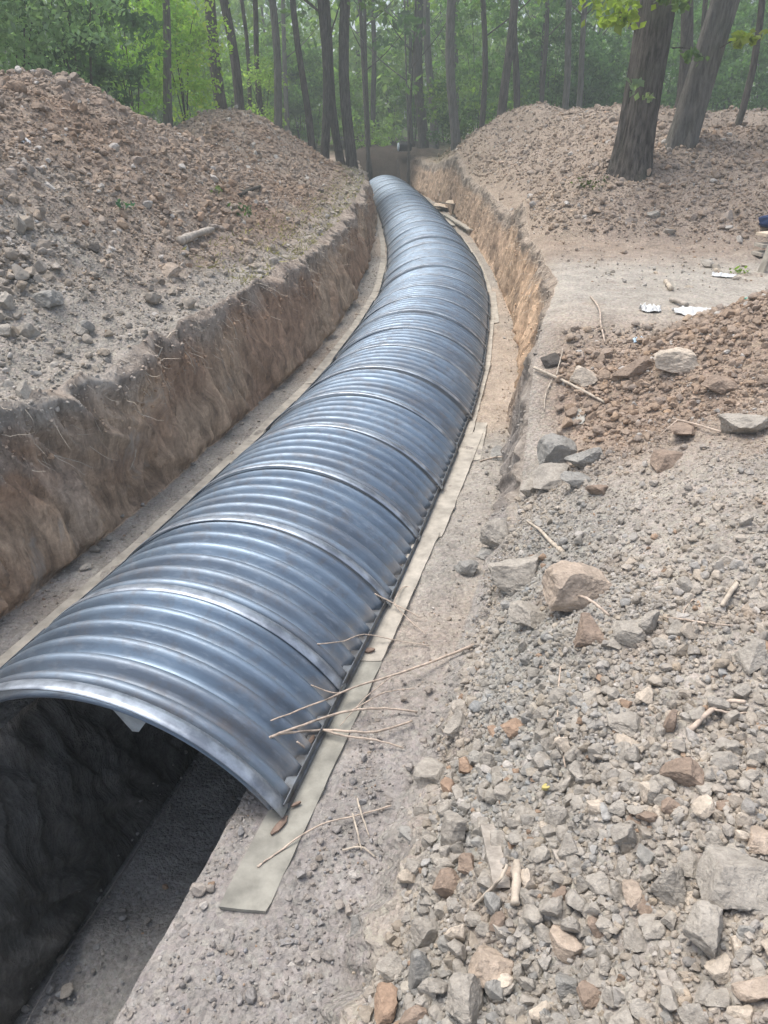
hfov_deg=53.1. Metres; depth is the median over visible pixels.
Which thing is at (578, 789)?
rock
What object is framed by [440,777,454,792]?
rock
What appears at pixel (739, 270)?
weed
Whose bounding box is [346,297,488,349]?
steel arch
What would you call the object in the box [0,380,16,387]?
earth clod
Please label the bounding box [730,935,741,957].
rock
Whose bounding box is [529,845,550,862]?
rock
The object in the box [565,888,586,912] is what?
rock
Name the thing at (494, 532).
earth clod
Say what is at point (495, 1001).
rock
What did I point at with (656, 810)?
rock
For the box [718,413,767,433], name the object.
rock
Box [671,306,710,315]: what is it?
plastic sheet
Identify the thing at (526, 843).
rock
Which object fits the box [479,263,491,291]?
board
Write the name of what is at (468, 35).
tree
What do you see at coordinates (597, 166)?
clod scatter
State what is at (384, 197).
steel arch
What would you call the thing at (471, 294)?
steel arch
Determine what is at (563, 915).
rock
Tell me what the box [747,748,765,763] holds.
rock
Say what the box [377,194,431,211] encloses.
steel arch
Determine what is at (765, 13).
bush
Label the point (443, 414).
steel arch
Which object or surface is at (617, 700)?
rock
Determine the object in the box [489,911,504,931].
rock
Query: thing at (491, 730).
rock
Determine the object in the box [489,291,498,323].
board
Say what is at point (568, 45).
tree
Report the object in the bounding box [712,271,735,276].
plastic scrap
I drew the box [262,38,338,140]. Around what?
bush
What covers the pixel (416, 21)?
tree
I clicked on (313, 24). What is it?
tree
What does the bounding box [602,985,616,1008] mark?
rock
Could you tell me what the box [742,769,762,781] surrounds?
rock
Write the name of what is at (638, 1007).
rock
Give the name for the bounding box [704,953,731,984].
rock
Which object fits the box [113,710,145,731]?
metal tab
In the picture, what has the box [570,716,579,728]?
rock
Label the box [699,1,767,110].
bush
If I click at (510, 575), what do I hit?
rock
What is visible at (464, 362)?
steel arch
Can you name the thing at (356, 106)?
bush
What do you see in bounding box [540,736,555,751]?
rock
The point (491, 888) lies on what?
twig
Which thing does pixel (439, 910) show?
rock
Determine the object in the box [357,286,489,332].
steel arch
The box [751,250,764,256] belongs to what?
plank
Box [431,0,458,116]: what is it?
tree
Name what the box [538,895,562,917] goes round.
rock
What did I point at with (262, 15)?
tree
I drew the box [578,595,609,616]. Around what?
twig
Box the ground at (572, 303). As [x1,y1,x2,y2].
[0,125,767,401]
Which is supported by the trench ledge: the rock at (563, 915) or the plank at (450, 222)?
the plank at (450, 222)
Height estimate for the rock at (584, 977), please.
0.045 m
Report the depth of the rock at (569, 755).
3.20 m
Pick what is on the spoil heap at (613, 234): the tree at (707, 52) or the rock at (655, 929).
the tree at (707, 52)
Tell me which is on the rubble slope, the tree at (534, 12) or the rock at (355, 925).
the rock at (355, 925)
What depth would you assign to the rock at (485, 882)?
2.82 m
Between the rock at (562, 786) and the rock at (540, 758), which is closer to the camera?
the rock at (562, 786)
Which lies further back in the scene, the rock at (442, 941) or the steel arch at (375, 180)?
the steel arch at (375, 180)
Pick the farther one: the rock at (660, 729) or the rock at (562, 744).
the rock at (562, 744)
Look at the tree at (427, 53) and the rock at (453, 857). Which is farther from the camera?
the tree at (427, 53)
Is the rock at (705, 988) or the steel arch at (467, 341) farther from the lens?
the steel arch at (467, 341)
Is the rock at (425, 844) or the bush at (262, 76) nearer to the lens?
the rock at (425, 844)
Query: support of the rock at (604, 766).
on the rubble slope
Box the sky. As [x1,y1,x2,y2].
[46,0,757,122]
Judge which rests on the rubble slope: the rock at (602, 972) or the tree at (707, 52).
the rock at (602, 972)
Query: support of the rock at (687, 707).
on the rubble slope
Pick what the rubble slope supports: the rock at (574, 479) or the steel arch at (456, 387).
the rock at (574, 479)
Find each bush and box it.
[0,0,79,69]
[0,0,134,97]
[0,0,184,110]
[0,4,51,64]
[0,9,26,70]
[48,0,204,114]
[51,5,133,93]
[67,0,157,118]
[71,28,147,113]
[99,8,174,123]
[118,38,186,125]
[123,0,244,124]
[148,3,232,124]
[158,62,206,125]
[181,53,265,110]
[220,20,307,113]
[221,56,295,129]
[228,19,308,136]
[233,55,291,125]
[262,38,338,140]
[266,60,362,148]
[312,55,381,146]
[319,108,403,148]
[333,24,390,140]
[357,8,414,144]
[386,1,445,143]
[397,0,473,120]
[413,75,470,142]
[415,64,493,144]
[427,0,539,130]
[444,0,521,127]
[469,15,563,123]
[488,39,559,116]
[492,0,606,106]
[520,0,624,109]
[551,35,629,108]
[583,12,670,105]
[605,15,677,105]
[622,0,708,108]
[627,2,754,111]
[668,0,752,106]
[697,0,758,111]
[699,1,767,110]
[717,0,767,110]
[734,0,767,110]
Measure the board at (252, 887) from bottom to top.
0.025 m
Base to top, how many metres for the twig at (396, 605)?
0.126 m
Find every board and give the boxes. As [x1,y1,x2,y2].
[0,542,141,666]
[134,439,252,542]
[219,661,381,913]
[246,384,310,440]
[304,332,351,383]
[347,291,378,331]
[360,530,439,661]
[372,259,385,291]
[377,215,382,234]
[379,235,385,258]
[424,431,483,537]
[463,238,480,262]
[464,364,489,435]
[472,422,486,461]
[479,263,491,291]
[485,314,493,364]
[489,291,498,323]
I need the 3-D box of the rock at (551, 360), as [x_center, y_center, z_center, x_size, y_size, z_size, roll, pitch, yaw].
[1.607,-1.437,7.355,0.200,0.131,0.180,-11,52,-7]
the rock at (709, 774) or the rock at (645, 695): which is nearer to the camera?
the rock at (709, 774)
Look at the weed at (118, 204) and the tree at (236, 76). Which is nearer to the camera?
the weed at (118, 204)
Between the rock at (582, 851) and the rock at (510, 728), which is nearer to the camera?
the rock at (582, 851)
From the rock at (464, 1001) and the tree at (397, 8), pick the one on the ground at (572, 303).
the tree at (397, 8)
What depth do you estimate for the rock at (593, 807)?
2.87 m
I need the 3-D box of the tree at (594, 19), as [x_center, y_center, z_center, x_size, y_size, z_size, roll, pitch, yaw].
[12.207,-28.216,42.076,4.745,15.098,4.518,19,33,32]
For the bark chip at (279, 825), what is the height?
0.013 m
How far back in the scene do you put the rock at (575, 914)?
2.60 m
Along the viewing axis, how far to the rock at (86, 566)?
5.80 m
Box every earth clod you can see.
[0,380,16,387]
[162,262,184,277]
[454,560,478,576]
[479,517,509,547]
[490,445,502,460]
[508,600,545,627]
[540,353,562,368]
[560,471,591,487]
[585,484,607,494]
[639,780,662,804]
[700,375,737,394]
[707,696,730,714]
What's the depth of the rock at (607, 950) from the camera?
2.45 m
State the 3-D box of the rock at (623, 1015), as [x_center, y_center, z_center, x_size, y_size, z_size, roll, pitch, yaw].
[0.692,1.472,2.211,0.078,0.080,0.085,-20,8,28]
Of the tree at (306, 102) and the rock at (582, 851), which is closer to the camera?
the rock at (582, 851)
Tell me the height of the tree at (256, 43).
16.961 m
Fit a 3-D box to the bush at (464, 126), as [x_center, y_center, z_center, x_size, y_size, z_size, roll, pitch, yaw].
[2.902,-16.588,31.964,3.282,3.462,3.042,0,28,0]
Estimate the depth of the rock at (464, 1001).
2.48 m
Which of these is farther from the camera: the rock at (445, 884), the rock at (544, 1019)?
the rock at (445, 884)
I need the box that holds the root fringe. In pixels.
[1,175,548,480]
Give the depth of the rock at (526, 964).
2.55 m
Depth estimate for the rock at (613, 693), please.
3.37 m
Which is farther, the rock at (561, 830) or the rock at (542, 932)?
the rock at (561, 830)
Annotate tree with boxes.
[162,0,173,127]
[204,0,227,108]
[219,0,244,109]
[220,17,239,31]
[231,0,306,51]
[240,0,251,112]
[247,0,289,44]
[253,0,262,115]
[261,6,280,52]
[269,0,281,128]
[278,0,318,131]
[280,0,345,164]
[290,0,315,149]
[303,0,330,158]
[311,12,381,139]
[330,0,382,141]
[330,0,412,144]
[335,0,407,180]
[339,0,397,168]
[349,0,393,146]
[350,0,438,184]
[378,0,444,146]
[382,0,459,183]
[383,0,438,148]
[386,0,436,148]
[387,2,413,132]
[430,0,481,150]
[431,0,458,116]
[434,0,479,139]
[457,0,542,127]
[496,0,518,116]
[510,0,520,108]
[518,0,544,92]
[520,0,564,40]
[520,2,574,80]
[531,0,591,107]
[539,0,579,102]
[543,0,610,109]
[578,0,691,181]
[586,2,627,49]
[628,5,631,46]
[664,0,767,148]
[674,0,693,107]
[700,0,707,32]
[723,5,747,108]
[735,0,765,125]
[742,1,767,107]
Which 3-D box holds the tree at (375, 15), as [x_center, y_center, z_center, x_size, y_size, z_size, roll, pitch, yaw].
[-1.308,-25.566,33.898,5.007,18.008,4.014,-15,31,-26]
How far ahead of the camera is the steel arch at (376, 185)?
32.45 m
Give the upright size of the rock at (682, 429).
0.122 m
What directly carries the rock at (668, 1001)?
on the rubble slope
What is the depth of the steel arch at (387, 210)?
24.82 m
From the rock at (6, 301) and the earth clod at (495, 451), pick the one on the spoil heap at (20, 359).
the rock at (6, 301)
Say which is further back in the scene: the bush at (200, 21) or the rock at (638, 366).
the bush at (200, 21)
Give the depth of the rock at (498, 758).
3.59 m
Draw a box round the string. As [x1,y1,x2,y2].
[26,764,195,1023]
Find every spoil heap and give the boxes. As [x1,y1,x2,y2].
[0,71,361,398]
[437,103,767,196]
[523,126,767,243]
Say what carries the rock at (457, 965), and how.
on the rubble slope
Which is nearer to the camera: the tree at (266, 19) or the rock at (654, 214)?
the rock at (654, 214)
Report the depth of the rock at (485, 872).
2.90 m
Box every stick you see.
[237,185,260,196]
[510,859,521,906]
[526,520,564,552]
[533,348,604,410]
[663,279,673,290]
[669,297,688,306]
[719,580,739,606]
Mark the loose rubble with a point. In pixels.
(684, 329)
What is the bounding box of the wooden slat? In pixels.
[480,824,509,887]
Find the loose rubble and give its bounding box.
[330,289,767,1023]
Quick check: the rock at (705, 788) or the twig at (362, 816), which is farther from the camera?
the twig at (362, 816)
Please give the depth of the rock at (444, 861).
3.16 m
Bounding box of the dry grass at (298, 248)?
[182,165,365,286]
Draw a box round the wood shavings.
[571,409,585,424]
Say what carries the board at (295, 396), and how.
on the trench ledge
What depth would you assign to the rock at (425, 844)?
3.39 m
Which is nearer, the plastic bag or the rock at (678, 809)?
the rock at (678, 809)
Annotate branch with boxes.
[269,688,417,748]
[270,644,473,725]
[688,699,746,730]
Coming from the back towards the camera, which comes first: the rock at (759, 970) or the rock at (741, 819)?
the rock at (741, 819)
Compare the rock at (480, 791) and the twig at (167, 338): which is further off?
the twig at (167, 338)
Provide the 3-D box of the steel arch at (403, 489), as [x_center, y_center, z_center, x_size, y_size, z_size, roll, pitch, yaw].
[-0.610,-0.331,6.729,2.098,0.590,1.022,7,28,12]
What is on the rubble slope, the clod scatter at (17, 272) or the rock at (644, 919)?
the rock at (644, 919)
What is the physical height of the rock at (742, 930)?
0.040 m
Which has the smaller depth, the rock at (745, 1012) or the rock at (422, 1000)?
the rock at (745, 1012)
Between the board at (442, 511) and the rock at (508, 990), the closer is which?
the rock at (508, 990)
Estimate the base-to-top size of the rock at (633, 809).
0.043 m
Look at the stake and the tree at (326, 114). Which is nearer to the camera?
the stake
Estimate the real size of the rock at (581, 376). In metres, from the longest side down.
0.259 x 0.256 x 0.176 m
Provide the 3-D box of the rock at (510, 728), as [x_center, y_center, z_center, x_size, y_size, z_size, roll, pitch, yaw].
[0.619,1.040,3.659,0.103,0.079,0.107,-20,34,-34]
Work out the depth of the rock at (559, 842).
2.87 m
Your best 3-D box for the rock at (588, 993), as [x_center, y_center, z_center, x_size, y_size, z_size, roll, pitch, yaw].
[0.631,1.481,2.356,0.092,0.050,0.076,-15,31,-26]
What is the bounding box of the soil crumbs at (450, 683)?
[0,155,557,1023]
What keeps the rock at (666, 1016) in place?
on the rubble slope
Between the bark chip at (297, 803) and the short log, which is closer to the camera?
the bark chip at (297, 803)
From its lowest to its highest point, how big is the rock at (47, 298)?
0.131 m
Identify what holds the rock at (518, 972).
on the rubble slope
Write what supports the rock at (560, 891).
on the rubble slope
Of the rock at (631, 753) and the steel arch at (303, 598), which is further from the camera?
the steel arch at (303, 598)
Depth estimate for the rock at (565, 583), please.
4.27 m
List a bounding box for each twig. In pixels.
[158,330,177,357]
[257,805,390,867]
[317,634,429,645]
[342,846,376,858]
[352,813,361,849]
[356,798,369,837]
[374,586,425,633]
[465,864,507,913]
[557,666,565,767]
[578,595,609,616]
[590,295,605,342]
[659,598,732,626]
[660,418,721,434]
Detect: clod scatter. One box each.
[0,66,362,400]
[433,100,767,291]
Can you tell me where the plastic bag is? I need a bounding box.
[638,302,660,311]
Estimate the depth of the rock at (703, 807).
2.66 m
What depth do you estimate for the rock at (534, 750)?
3.36 m
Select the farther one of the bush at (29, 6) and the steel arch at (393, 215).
the bush at (29, 6)
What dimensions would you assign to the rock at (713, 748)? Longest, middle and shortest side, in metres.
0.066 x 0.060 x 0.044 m
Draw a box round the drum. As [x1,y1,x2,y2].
[397,142,411,151]
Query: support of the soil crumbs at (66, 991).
on the trench floor
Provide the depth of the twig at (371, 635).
4.98 m
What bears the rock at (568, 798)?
on the rubble slope
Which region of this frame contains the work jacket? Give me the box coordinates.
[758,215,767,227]
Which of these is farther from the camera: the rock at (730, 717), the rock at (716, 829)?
the rock at (730, 717)
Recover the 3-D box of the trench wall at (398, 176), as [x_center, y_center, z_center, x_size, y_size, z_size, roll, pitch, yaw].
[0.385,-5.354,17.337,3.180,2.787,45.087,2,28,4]
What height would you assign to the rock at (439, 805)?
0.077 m
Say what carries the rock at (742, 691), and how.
on the rubble slope
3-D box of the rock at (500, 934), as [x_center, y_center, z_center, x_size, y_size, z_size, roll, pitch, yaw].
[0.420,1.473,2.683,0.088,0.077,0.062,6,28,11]
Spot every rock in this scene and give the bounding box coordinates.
[0,291,14,309]
[0,323,11,337]
[13,214,25,234]
[15,381,32,398]
[17,322,40,338]
[32,290,63,307]
[71,324,88,335]
[78,563,90,571]
[79,320,94,333]
[87,242,99,253]
[91,98,110,109]
[222,223,232,230]
[350,914,360,936]
[374,982,397,1023]
[376,951,403,981]
[397,869,415,883]
[398,825,410,841]
[398,1005,428,1023]
[403,992,413,1009]
[404,858,422,874]
[406,999,431,1013]
[408,949,431,988]
[410,916,438,948]
[413,756,446,788]
[413,803,429,816]
[414,994,432,1006]
[417,978,437,999]
[421,829,435,849]
[423,834,436,845]
[427,871,436,881]
[427,978,447,993]
[428,1004,445,1022]
[430,853,439,865]
[432,867,459,898]
[434,901,446,919]
[436,802,444,814]
[437,857,454,868]
[437,934,449,953]
[438,845,451,857]
[439,799,453,815]
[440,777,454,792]
[440,810,466,845]
[443,708,465,737]
[444,924,465,942]
[445,972,483,1023]
[446,771,454,780]
[446,938,466,962]
[449,852,460,863]
[452,784,465,799]
[452,958,463,972]
[457,853,473,874]
[458,756,472,773]
[465,910,481,926]
[468,945,513,987]
[473,739,481,751]
[475,921,489,936]
[476,547,493,559]
[476,787,486,801]
[477,816,490,826]
[477,875,497,891]
[478,779,489,788]
[479,751,494,767]
[479,868,490,875]
[484,892,501,913]
[484,979,503,1001]
[485,746,493,753]
[487,725,495,736]
[487,995,503,1003]
[488,554,539,593]
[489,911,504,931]
[490,829,507,851]
[491,766,502,775]
[493,782,511,800]
[493,924,509,940]
[494,755,503,762]
[497,973,513,987]
[500,718,524,738]
[501,810,511,823]
[503,982,514,995]
[504,903,520,909]
[504,1004,526,1017]
[505,866,511,879]
[506,818,520,829]
[513,805,532,819]
[513,962,523,982]
[516,934,533,951]
[517,917,531,931]
[518,976,538,991]
[519,474,538,496]
[519,887,536,906]
[519,994,537,1005]
[520,904,542,925]
[521,868,537,889]
[521,958,531,970]
[522,839,533,851]
[526,706,535,717]
[528,810,544,821]
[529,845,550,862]
[529,1000,550,1023]
[530,743,543,757]
[532,462,569,489]
[532,751,550,770]
[532,961,542,978]
[533,705,546,721]
[533,720,546,736]
[533,728,549,743]
[535,682,550,691]
[535,860,548,873]
[535,922,550,942]
[537,433,576,464]
[538,821,546,830]
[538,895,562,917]
[539,1008,550,1023]
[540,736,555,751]
[540,1014,552,1023]
[541,823,555,836]
[542,560,611,611]
[544,805,568,827]
[549,687,566,703]
[549,924,582,964]
[551,839,561,844]
[551,885,566,900]
[553,737,569,752]
[555,824,568,840]
[555,972,577,1000]
[556,775,574,792]
[556,832,578,858]
[557,904,571,922]
[560,916,579,933]
[562,900,565,911]
[563,793,583,806]
[563,993,575,1007]
[564,447,603,467]
[564,745,577,761]
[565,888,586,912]
[566,855,580,868]
[569,365,597,386]
[569,760,585,779]
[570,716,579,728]
[570,795,583,806]
[571,909,581,920]
[573,691,582,698]
[573,784,585,794]
[574,612,606,647]
[574,847,586,856]
[576,875,589,893]
[576,980,601,1009]
[579,917,589,934]
[581,902,599,917]
[581,959,596,976]
[581,973,587,979]
[583,691,596,700]
[586,799,607,814]
[586,871,610,895]
[586,968,602,987]
[587,916,604,938]
[588,743,602,761]
[595,915,613,931]
[597,945,615,958]
[597,954,611,979]
[598,965,608,975]
[599,762,611,772]
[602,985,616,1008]
[603,1010,614,1023]
[606,637,621,649]
[606,707,641,737]
[607,687,619,700]
[608,798,625,816]
[608,1005,634,1023]
[610,822,636,846]
[610,879,623,901]
[612,355,653,379]
[613,619,646,647]
[614,697,625,706]
[615,733,637,744]
[615,859,631,877]
[617,741,630,752]
[618,771,633,782]
[619,745,630,761]
[622,879,642,909]
[622,925,647,951]
[623,745,639,761]
[623,780,636,787]
[623,959,634,971]
[626,805,643,814]
[626,815,640,829]
[629,998,656,1019]
[635,687,653,703]
[635,811,657,822]
[636,843,654,866]
[637,895,652,914]
[638,610,659,632]
[638,781,649,802]
[638,913,657,929]
[639,864,655,881]
[642,920,665,939]
[646,210,659,217]
[649,742,665,757]
[650,449,682,472]
[650,865,685,906]
[651,637,669,650]
[651,805,663,818]
[652,723,665,738]
[653,347,699,372]
[653,774,673,788]
[653,794,671,805]
[654,776,667,787]
[658,985,678,1011]
[659,757,703,786]
[659,1009,674,1023]
[661,797,679,815]
[661,910,677,930]
[663,228,675,234]
[663,709,677,731]
[665,609,676,614]
[665,620,682,636]
[669,422,695,435]
[670,806,684,817]
[672,981,685,995]
[675,850,699,877]
[676,576,693,592]
[677,1003,708,1023]
[682,900,722,958]
[684,703,693,713]
[684,891,696,905]
[689,706,706,723]
[691,794,715,819]
[694,980,714,1004]
[695,781,714,795]
[695,844,767,910]
[698,839,706,849]
[700,259,713,267]
[703,766,715,780]
[704,825,725,836]
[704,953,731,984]
[704,987,730,1008]
[705,831,724,845]
[706,745,723,752]
[709,751,738,770]
[716,800,730,810]
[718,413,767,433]
[722,710,740,725]
[724,740,739,754]
[725,1004,752,1022]
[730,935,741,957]
[730,991,741,1005]
[731,975,767,1002]
[732,638,766,673]
[732,683,751,699]
[732,829,749,842]
[734,945,751,962]
[735,777,750,791]
[735,812,751,827]
[737,925,754,938]
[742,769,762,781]
[744,574,758,589]
[746,747,760,759]
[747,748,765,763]
[747,825,767,854]
[749,895,767,915]
[750,954,758,965]
[752,958,765,977]
[756,767,763,781]
[759,787,767,801]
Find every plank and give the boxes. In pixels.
[440,212,454,225]
[442,214,472,230]
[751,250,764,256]
[754,242,767,247]
[756,231,767,236]
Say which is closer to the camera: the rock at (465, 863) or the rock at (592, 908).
the rock at (592, 908)
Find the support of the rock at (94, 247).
on the spoil heap at (20, 359)
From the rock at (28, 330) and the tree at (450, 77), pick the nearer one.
the rock at (28, 330)
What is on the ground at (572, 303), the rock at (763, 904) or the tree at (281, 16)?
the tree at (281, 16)
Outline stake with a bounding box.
[757,245,767,272]
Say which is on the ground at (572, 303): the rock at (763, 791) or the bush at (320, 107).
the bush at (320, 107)
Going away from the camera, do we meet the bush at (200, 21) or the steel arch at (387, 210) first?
the steel arch at (387, 210)
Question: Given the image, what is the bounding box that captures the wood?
[3,0,767,145]
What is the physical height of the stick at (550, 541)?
0.255 m
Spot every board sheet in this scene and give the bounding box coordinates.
[434,203,447,208]
[440,200,454,204]
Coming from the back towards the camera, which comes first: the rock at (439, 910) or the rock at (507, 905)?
the rock at (439, 910)
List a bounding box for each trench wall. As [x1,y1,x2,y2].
[0,157,377,616]
[0,159,372,1023]
[226,156,400,826]
[410,153,556,512]
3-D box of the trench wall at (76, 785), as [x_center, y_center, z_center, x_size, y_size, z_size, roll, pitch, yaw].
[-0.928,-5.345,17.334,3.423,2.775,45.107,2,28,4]
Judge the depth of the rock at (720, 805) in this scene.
2.68 m
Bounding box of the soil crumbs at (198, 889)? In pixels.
[0,227,517,1023]
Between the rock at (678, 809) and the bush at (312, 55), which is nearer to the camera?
the rock at (678, 809)
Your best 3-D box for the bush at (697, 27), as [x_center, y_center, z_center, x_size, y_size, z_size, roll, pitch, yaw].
[12.425,-17.955,31.290,4.968,6.645,4.848,0,28,0]
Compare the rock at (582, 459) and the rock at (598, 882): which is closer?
the rock at (598, 882)
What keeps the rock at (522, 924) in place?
on the rubble slope
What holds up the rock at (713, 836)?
on the rubble slope
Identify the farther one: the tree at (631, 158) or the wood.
the wood
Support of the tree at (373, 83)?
on the ground at (572, 303)
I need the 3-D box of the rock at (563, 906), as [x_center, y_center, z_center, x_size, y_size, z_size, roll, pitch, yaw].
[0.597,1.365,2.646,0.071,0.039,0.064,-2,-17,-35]
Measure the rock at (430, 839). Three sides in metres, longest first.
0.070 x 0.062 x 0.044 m
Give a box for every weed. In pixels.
[115,199,134,209]
[210,185,221,193]
[227,202,267,217]
[570,174,608,190]
[729,266,747,273]
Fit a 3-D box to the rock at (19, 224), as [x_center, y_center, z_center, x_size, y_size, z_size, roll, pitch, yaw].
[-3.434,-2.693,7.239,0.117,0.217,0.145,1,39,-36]
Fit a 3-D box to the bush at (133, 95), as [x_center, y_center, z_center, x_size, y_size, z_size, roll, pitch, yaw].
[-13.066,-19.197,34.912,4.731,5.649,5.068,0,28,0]
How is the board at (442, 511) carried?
on the trench ledge
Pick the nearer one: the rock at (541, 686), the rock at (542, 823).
the rock at (542, 823)
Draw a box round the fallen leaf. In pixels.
[542,783,549,789]
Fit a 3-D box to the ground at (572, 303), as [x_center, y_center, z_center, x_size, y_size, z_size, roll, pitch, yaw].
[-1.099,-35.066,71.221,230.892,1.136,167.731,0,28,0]
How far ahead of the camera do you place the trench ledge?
4.10 m
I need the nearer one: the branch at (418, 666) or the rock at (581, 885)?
the rock at (581, 885)
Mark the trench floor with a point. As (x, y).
(156, 853)
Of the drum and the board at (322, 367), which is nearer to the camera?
the board at (322, 367)
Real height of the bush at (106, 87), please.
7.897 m
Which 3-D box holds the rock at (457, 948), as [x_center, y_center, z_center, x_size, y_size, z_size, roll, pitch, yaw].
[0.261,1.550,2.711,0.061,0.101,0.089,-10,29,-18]
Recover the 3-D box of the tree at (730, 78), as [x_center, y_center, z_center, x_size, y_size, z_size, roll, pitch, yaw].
[16.668,-27.134,37.062,5.588,17.800,5.450,0,28,0]
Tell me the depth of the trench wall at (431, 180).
13.38 m
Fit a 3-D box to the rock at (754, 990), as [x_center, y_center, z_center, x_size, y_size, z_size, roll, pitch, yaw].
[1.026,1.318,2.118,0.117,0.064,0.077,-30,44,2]
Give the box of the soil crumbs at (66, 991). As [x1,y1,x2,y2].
[21,750,246,1023]
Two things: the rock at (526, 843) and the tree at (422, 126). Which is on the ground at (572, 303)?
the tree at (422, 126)
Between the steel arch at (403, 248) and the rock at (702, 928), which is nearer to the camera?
the rock at (702, 928)
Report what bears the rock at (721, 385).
on the rubble slope
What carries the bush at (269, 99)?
on the ground at (572, 303)
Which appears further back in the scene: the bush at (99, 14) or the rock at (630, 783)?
the bush at (99, 14)
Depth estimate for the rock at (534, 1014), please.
2.37 m
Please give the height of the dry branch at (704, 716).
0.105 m
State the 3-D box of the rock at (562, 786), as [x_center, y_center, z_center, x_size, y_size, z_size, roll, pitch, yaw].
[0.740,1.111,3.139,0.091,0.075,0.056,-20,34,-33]
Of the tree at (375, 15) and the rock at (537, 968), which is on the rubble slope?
the rock at (537, 968)
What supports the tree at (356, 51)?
on the ground at (572, 303)
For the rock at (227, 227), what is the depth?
10.43 m
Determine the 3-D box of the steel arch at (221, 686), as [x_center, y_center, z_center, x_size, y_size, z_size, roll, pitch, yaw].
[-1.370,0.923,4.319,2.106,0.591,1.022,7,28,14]
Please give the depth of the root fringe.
8.01 m
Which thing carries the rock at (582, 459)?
on the rubble slope
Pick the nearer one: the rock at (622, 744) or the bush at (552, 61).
the rock at (622, 744)
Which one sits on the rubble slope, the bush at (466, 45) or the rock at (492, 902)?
the rock at (492, 902)
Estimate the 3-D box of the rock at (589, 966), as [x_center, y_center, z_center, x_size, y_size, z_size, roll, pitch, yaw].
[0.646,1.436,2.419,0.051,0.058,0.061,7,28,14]
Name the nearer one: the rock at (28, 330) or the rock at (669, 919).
the rock at (669, 919)
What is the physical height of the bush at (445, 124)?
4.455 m
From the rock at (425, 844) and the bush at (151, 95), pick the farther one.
the bush at (151, 95)
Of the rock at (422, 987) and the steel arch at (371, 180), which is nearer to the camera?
the rock at (422, 987)
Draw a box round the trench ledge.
[0,156,518,1023]
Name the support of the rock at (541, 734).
on the rubble slope
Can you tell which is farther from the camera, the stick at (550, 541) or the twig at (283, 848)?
the stick at (550, 541)
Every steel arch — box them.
[0,590,344,817]
[49,521,387,691]
[124,468,419,605]
[182,426,440,540]
[245,395,458,489]
[264,369,469,449]
[296,346,479,417]
[317,328,484,390]
[332,312,486,368]
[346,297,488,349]
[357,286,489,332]
[367,275,490,318]
[369,175,397,182]
[370,176,407,184]
[371,178,408,186]
[372,180,401,189]
[373,181,416,193]
[373,183,417,197]
[373,185,415,200]
[374,187,425,202]
[375,190,416,206]
[375,266,490,304]
[376,192,430,208]
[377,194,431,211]
[378,197,436,215]
[379,199,444,219]
[379,257,487,292]
[380,203,441,223]
[381,206,449,227]
[381,249,485,282]
[383,210,455,230]
[383,213,448,236]
[385,217,463,241]
[385,221,467,246]
[386,237,479,266]
[386,243,483,274]
[387,226,470,252]
[387,231,475,258]
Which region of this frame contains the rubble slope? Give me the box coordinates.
[320,297,767,1023]
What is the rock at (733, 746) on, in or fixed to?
on the rubble slope
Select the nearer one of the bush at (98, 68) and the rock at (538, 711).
the rock at (538, 711)
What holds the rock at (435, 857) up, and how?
on the rubble slope
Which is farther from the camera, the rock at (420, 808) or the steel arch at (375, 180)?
the steel arch at (375, 180)
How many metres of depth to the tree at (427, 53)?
36.49 m
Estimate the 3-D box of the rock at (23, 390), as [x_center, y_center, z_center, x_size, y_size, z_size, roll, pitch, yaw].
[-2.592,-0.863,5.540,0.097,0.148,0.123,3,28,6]
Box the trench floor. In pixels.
[14,159,396,1023]
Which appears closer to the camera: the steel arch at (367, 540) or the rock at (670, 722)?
the rock at (670, 722)
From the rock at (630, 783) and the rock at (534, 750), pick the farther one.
the rock at (534, 750)
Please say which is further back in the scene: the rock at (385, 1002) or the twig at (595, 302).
the twig at (595, 302)
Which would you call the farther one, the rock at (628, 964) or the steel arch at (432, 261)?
the steel arch at (432, 261)
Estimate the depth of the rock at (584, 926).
2.56 m
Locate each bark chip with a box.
[270,815,287,835]
[291,801,300,806]
[308,735,314,743]
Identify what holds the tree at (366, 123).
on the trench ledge
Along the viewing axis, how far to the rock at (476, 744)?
3.78 m
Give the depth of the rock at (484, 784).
3.43 m
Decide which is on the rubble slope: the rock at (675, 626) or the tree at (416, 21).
the rock at (675, 626)
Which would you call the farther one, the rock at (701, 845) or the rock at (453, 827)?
the rock at (453, 827)
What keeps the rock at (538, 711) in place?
on the rubble slope
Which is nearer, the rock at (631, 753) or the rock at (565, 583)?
the rock at (631, 753)
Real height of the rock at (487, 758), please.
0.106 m
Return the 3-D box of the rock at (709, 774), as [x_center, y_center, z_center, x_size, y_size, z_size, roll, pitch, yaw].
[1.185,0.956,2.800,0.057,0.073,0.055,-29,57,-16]
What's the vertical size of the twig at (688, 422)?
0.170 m
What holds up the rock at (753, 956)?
on the rubble slope
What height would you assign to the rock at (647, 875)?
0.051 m
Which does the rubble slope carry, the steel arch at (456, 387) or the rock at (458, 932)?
the rock at (458, 932)
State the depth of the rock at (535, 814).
3.05 m
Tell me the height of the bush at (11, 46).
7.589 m
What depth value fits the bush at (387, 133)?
39.00 m
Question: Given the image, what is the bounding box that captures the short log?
[175,227,214,244]
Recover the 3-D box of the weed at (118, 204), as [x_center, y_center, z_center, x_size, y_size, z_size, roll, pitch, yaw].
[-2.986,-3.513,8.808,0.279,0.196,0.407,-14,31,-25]

